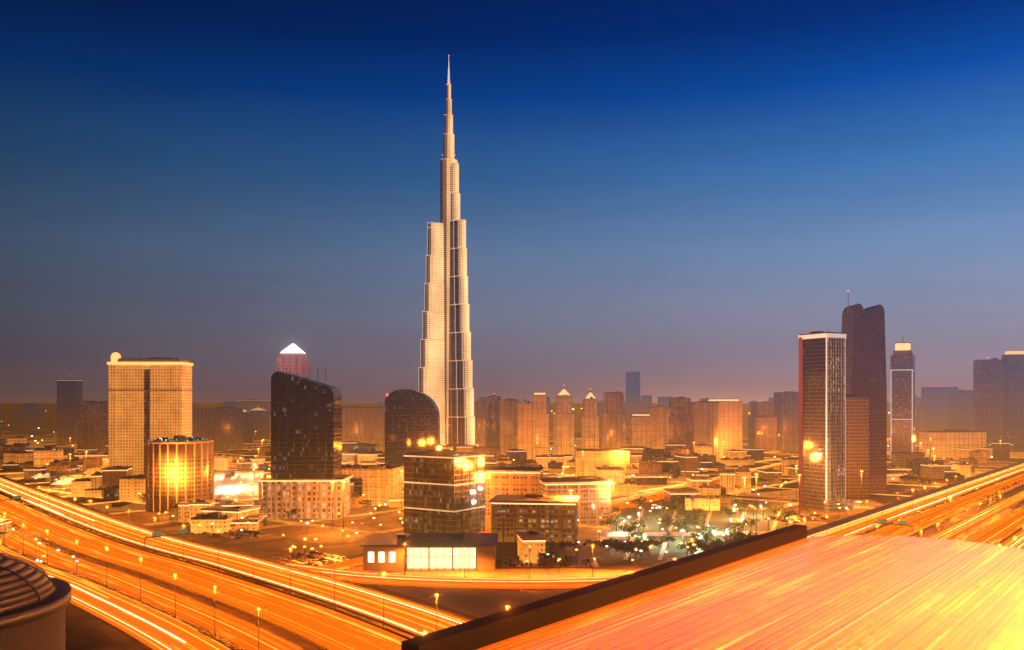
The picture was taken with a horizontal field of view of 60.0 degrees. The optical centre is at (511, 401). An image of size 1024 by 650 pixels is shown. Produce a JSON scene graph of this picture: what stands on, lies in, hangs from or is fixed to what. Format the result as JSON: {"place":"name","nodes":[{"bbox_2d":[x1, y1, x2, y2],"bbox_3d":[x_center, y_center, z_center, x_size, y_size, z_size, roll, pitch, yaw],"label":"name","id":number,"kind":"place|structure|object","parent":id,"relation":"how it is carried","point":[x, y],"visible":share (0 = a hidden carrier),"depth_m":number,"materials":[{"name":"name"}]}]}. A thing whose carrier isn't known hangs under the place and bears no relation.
{"place":"outdoors","nodes":[
{"label":"outdoors","id":0,"kind":"place"},
{"bbox_2d":[0,403,1023,649],"bbox_3d":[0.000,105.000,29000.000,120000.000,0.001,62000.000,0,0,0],"label":"ground","id":1,"kind":"structure","parent":0,"point":[84,631],"depth_m":790.76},
{"bbox_2d":[0,552,71,649],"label":"domed building","id":2,"kind":"structure","parent":1,"relation":"on","point":[35,601],"depth_m":87.19,"materials":[{"name":"brown"}]},
{"bbox_2d":[107,351,192,475],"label":"tan hotel","id":3,"kind":"object","parent":1,"relation":"on","point":[149,398],"visible":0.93,"depth_m":1034.10,"materials":[{"name":"concrete"}]},
{"bbox_2d":[145,435,213,512],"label":"drum building","id":4,"kind":"structure","parent":1,"relation":"on","point":[187,462],"depth_m":842.01,"materials":[{"name":"concrete"}]},
{"bbox_2d":[276,341,309,378],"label":"skyscraper top","id":5,"kind":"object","parent":1,"relation":"on","point":[292,356],"depth_m":1500.00,"materials":[{"name":"concrete"}]},
{"bbox_2d":[259,367,352,518],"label":"dark glass tower","id":6,"kind":"structure","parent":1,"relation":"on","point":[306,442],"depth_m":799.15,"materials":[{"name":"grey glass"}]},
{"bbox_2d":[385,389,439,465],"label":"building","id":7,"kind":"structure","parent":1,"relation":"on","point":[412,421],"depth_m":1100.00,"materials":[{"name":"black glass"}]},
{"bbox_2d":[359,533,497,571],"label":"shop pavilion","id":8,"kind":"structure","parent":1,"relation":"on","point":[420,552],"depth_m":553.82,"materials":[{"name":"brown glass"}]},
{"bbox_2d":[403,445,484,532],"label":"glass box","id":9,"kind":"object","parent":1,"relation":"on","point":[444,490],"visible":0.9,"depth_m":698.17,"materials":[{"name":"black glass"}]},
{"bbox_2d":[1,408,893,572],"bbox_3d":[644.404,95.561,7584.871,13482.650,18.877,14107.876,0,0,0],"label":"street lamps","id":10,"kind":"object","parent":1,"relation":"on","point":[455,554],"visible":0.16,"depth_m":694.47,"materials":[{"name":"grey metal"}]},
{"bbox_2d":[419,55,477,449],"bbox_3d":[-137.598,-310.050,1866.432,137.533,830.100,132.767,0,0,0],"label":"skyscraper","id":11,"kind":"structure","parent":1,"relation":"on","point":[446,376],"depth_m":1833.33,"materials":[{"name":"silver metal"}]},
{"bbox_2d":[0,452,912,562],"bbox_3d":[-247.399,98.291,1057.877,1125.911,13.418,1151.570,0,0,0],"label":"forecourts and gantries","id":12,"kind":"object","parent":1,"relation":"on","point":[719,520],"visible":0.31,"depth_m":764.64,"materials":[{"name":"beige concrete"}]},
{"bbox_2d":[0,350,1023,542],"bbox_3d":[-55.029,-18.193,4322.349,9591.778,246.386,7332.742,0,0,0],"label":"distant buildings","id":13,"kind":"structure","parent":1,"relation":"on","point":[987,410],"depth_m":1689.12,"materials":[{"name":"concrete"}]},
{"bbox_2d":[0,418,1023,564],"bbox_3d":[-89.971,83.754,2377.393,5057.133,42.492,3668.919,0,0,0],"label":"low-rise buildings","id":14,"kind":"structure","parent":1,"relation":"on","point":[105,482],"depth_m":1195.03,"materials":[{"name":"concrete"}]},
{"bbox_2d":[0,454,1023,649],"bbox_3d":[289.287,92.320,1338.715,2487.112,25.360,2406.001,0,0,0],"label":"street lamps","id":15,"kind":"object","parent":1,"relation":"on","point":[464,548],"visible":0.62,"depth_m":574.24,"materials":[{"name":"grey metal"}]},
{"bbox_2d":[198,514,830,566],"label":"parking lots","id":16,"kind":"structure","parent":1,"relation":"on","point":[580,563],"depth_m":593.90,"materials":[{"name":"grey asphalt"}]},
{"bbox_2d":[202,513,829,566],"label":"parked cars","id":17,"kind":"object","parent":16,"relation":"on","point":[326,561],"visible":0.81,"depth_m":642.79,"materials":[{"name":"grey metal"}]},
{"bbox_2d":[85,434,1000,531],"bbox_3d":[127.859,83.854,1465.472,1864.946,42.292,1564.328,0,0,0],"label":"masts","id":18,"kind":"object","parent":1,"relation":"on","point":[570,490],"visible":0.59,"depth_m":832.71,"materials":[{"name":"grey metal"}]},
{"bbox_2d":[75,446,1023,559],"bbox_3d":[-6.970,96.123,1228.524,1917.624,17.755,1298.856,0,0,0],"label":"trees","id":19,"kind":"object","parent":1,"relation":"on","point":[628,546],"visible":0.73,"depth_m":689.55,"materials":[{"name":"green plant"}]},
{"bbox_2d":[401,524,1023,649],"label":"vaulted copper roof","id":20,"kind":"structure","parent":1,"relation":"on","point":[793,587],"depth_m":140.90,"materials":[{"name":"metal"}]},
{"bbox_2d":[798,331,853,511],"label":"tower","id":21,"kind":"structure","parent":1,"relation":"on","point":[822,413],"depth_m":861.29,"materials":[{"name":"grey glass"}]},
{"bbox_2d":[842,301,886,496],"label":"maroon tower","id":22,"kind":"structure","parent":1,"relation":"on","point":[863,329],"depth_m":1010.00,"materials":[{"name":"brown glass"}]},
{"bbox_2d":[890,338,914,458],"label":"tower","id":23,"kind":"structure","parent":1,"relation":"on","point":[902,397],"depth_m":1461.63,"materials":[{"name":"glass"}]},
{"bbox_2d":[0,440,1023,649],"bbox_3d":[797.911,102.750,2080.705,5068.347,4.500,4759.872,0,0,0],"label":"roads","id":24,"kind":"structure","parent":0,"point":[470,604],"depth_m":532.77,"materials":[{"name":"asphalt"}]},
{"bbox_2d":[0,439,1023,649],"bbox_3d":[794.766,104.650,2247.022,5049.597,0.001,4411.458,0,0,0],"label":"highway","id":25,"kind":"structure","parent":24,"relation":"on","point":[348,640],"depth_m":516.28,"materials":[{"name":"asphalt"}]},
{"bbox_2d":[0,439,1023,649],"bbox_3d":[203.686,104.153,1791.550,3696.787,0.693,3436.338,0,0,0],"label":"light trails","id":26,"kind":"object","parent":24,"relation":"on","point":[565,583],"visible":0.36,"depth_m":544.28,"materials":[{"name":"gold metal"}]},
{"bbox_2d":[0,0,1023,402],"label":"sky","id":27,"kind":"structure","parent":0,"point":[675,193],"materials":[{"name":"blue"}]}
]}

